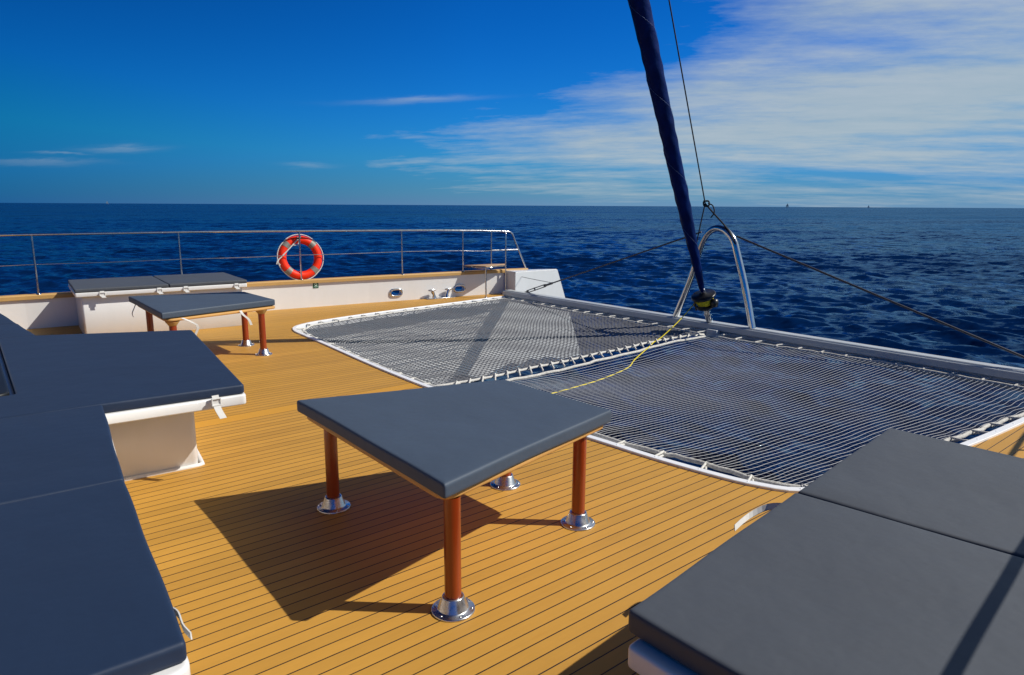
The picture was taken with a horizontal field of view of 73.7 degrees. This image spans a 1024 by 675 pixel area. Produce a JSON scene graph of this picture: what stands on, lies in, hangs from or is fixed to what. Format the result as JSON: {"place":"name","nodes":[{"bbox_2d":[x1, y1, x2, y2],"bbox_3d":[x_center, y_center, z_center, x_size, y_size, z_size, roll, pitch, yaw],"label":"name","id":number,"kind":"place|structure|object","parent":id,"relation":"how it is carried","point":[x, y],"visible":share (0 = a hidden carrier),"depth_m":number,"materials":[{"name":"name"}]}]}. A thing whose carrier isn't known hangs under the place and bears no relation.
{"place":"outdoors","nodes":[
{"label":"outdoors","id":0,"kind":"place"},
{"bbox_2d":[0,203,1023,484],"bbox_3d":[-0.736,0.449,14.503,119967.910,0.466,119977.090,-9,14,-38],"label":"sea","id":1,"kind":"structure","parent":0,"point":[962,269],"depth_m":34.65,"materials":[{"name":"liquid"}]},
{"bbox_2d":[292,269,1023,492],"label":"hull","id":2,"kind":"object","parent":1,"relation":"on","point":[516,280],"visible":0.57,"depth_m":12.13,"materials":[{"name":"white plastic"}]},
{"bbox_2d":[297,298,705,386],"bbox_3d":[-0.446,-0.123,9.970,4.806,0.094,4.812,-9,14,-38],"label":"trampoline net","id":3,"kind":"object","parent":2,"relation":"attached to","point":[470,328],"visible":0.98,"depth_m":9.54,"materials":[{"name":"grey fabric"}]},
{"bbox_2d":[454,333,1023,486],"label":"trampoline net","id":4,"kind":"object","parent":2,"relation":"attached to","point":[751,477],"visible":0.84,"depth_m":6.50,"materials":[{"name":"grey fabric"}]},
{"bbox_2d":[502,289,1023,391],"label":"crossbeam","id":5,"kind":"object","parent":2,"relation":"attached to","point":[994,372],"visible":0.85,"depth_m":8.63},
{"bbox_2d":[525,231,701,292],"bbox_3d":[1.420,-1.169,11.505,0.041,1.366,4.174,-8,14,-37],"label":"bridle stay","id":6,"kind":"object","parent":5,"relation":"attached to","point":[548,284],"visible":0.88,"depth_m":11.33,"materials":[{"name":"metal"}]},
{"bbox_2d":[628,0,718,322],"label":"furled sail","id":7,"kind":"object","parent":5,"relation":"attached to","point":[703,299],"visible":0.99,"depth_m":8.54,"materials":[{"name":"blue fabric"}]},
{"bbox_2d":[552,304,693,393],"bbox_3d":[1.363,0.054,8.044,0.191,0.554,4.383,7,13,33],"label":"furling line","id":8,"kind":"object","parent":7,"relation":"attached to","point":[634,359],"visible":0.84,"depth_m":8.26,"materials":[{"name":"yellow fabric"}]},
{"bbox_2d":[673,225,755,328],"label":"bow arch","id":9,"kind":"structure","parent":5,"relation":"on","point":[708,232],"depth_m":9.36,"materials":[{"name":"metal"}]},
{"bbox_2d":[668,0,735,243],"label":"spare halyard","id":10,"kind":"object","parent":9,"relation":"attached to","point":[716,216],"visible":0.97,"depth_m":9.32,"materials":[{"name":"black"}]},
{"bbox_2d":[736,236,1023,358],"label":"bridle stay","id":11,"kind":"object","parent":5,"relation":"attached to","point":[915,311],"visible":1,"depth_m":7.92,"materials":[{"name":"metal"}]},
{"bbox_2d":[0,0,1023,207],"label":"sky","id":12,"kind":"structure","parent":0,"point":[794,103],"materials":[{"name":"blue"}]},
{"bbox_2d":[26,293,1023,674],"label":"deck","id":13,"kind":"structure","parent":0,"point":[264,565],"depth_m":3.62,"materials":[{"name":"brown wood"}]},
{"bbox_2d":[0,351,245,674],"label":"lounge platform","id":14,"kind":"structure","parent":13,"relation":"on","point":[153,440],"depth_m":4.42,"materials":[{"name":"white plastic"}]},
{"bbox_2d":[0,363,9,396],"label":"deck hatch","id":15,"kind":"object","parent":14,"relation":"on","point":[4,390],"visible":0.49,"depth_m":4.36,"materials":[{"name":"black glass"}]},
{"bbox_2d":[0,313,15,324],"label":"cushion","id":16,"kind":"object","parent":14,"relation":"on","point":[4,320],"visible":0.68,"depth_m":6.74,"materials":[{"name":"grey fabric"}]},
{"bbox_2d":[0,324,35,338],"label":"cushion","id":17,"kind":"object","parent":14,"relation":"on","point":[11,330],"visible":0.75,"depth_m":6.15,"materials":[{"name":"grey fabric"}]},
{"bbox_2d":[0,405,124,504],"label":"cushion","id":18,"kind":"object","parent":14,"relation":"on","point":[47,453],"visible":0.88,"depth_m":3.18,"materials":[{"name":"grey fabric"}]},
{"bbox_2d":[0,480,191,674],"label":"cushion","id":19,"kind":"object","parent":14,"relation":"on","point":[83,590],"visible":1,"depth_m":2.04,"materials":[{"name":"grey fabric"}]},
{"bbox_2d":[0,330,243,418],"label":"cushion","id":20,"kind":"object","parent":14,"relation":"on","point":[114,372],"visible":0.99,"depth_m":4.72,"materials":[{"name":"grey fabric"}]},
{"bbox_2d":[68,283,246,333],"bbox_3d":[-5.103,-0.471,9.899,2.120,0.632,1.360,-7,13,-35],"label":"storage bench","id":21,"kind":"object","parent":13,"relation":"on","point":[110,313],"visible":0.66,"depth_m":9.16,"materials":[{"name":"white plastic"}]},
{"bbox_2d":[68,276,168,297],"bbox_3d":[-5.510,-0.716,9.531,1.091,0.136,1.397,-7,13,-35],"label":"cushion","id":22,"kind":"object","parent":21,"relation":"on","point":[100,285],"visible":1,"depth_m":9.24,"materials":[{"name":"fabric"}]},
{"bbox_2d":[153,272,246,292],"bbox_3d":[-4.644,-0.830,10.141,1.028,0.137,1.397,-7,13,-35],"label":"cushion","id":23,"kind":"object","parent":21,"relation":"on","point":[184,281],"visible":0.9,"depth_m":9.87,"materials":[{"name":"fabric"}]},
{"bbox_2d":[138,305,274,355],"bbox_3d":[-3.561,-0.084,8.055,1.282,0.567,1.508,-9,14,-38],"label":"table","id":24,"kind":"object","parent":13,"relation":"on","point":[171,323],"visible":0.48,"depth_m":8.01,"materials":[{"name":"brown wood"}]},
{"bbox_2d":[129,292,274,335],"bbox_3d":[-3.615,-0.283,8.050,1.303,0.360,1.552,-9,15,-39],"label":"cushion","id":25,"kind":"object","parent":24,"relation":"on","point":[170,306],"visible":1,"depth_m":7.77,"materials":[{"name":"grey fabric"}]},
{"bbox_2d":[0,268,527,328],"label":"bulwark","id":26,"kind":"object","parent":13,"relation":"on","point":[41,310],"visible":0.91,"depth_m":11.96,"materials":[{"name":"white plastic"}]},
{"bbox_2d":[0,229,525,293],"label":"guard rail","id":27,"kind":"object","parent":26,"relation":"on","point":[31,235],"visible":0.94,"depth_m":11.14,"materials":[{"name":"metal"}]},
{"bbox_2d":[276,234,323,279],"bbox_3d":[-3.643,-1.368,11.670,0.843,0.794,0.235,-9,14,-38],"label":"lifebuoy","id":28,"kind":"object","parent":27,"relation":"hanging from","point":[287,244],"visible":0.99,"depth_m":11.62,"materials":[{"name":"orange plastic"}]},
{"bbox_2d":[425,288,454,299],"bbox_3d":[-1.363,-0.841,13.029,0.603,0.183,0.120,-7,13,-35],"label":"mooring bitt","id":29,"kind":"object","parent":13,"relation":"on","point":[445,296],"visible":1,"depth_m":13.04,"materials":[{"name":"metal"}]},
{"bbox_2d":[307,417,602,622],"bbox_3d":[-0.250,0.758,3.792,1.282,0.567,1.508,-9,14,-38],"label":"table","id":30,"kind":"object","parent":13,"relation":"on","point":[453,604],"visible":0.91,"depth_m":3.45,"materials":[{"name":"brown wood"}]},
{"bbox_2d":[297,379,610,498],"bbox_3d":[-0.260,0.432,3.761,1.299,0.080,1.545,-9,14,-38],"label":"cushion","id":31,"kind":"object","parent":30,"relation":"on","point":[445,441],"visible":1,"depth_m":3.52,"materials":[{"name":"grey fabric"}]},
{"bbox_2d":[464,264,505,297],"bbox_3d":[-0.462,-1.124,13.413,0.884,0.607,0.446,-9,14,-38],"label":"corner stool","id":32,"kind":"object","parent":13,"relation":"on","point":[485,266],"visible":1,"depth_m":13.19,"materials":[{"name":"brown wood"}]},
{"bbox_2d":[628,638,697,674],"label":"sunbed","id":33,"kind":"object","parent":13,"relation":"on","point":[645,658],"visible":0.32,"depth_m":1.94,"materials":[{"name":"white plastic"}]},
{"bbox_2d":[628,493,1023,674],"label":"cushion","id":34,"kind":"object","parent":33,"relation":"on","point":[797,584],"visible":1,"depth_m":2.06,"materials":[{"name":"fabric"}]},
{"bbox_2d":[798,428,1023,557],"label":"cushion","id":35,"kind":"object","parent":33,"relation":"on","point":[968,494],"visible":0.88,"depth_m":2.90,"materials":[{"name":"fabric"}]}
]}

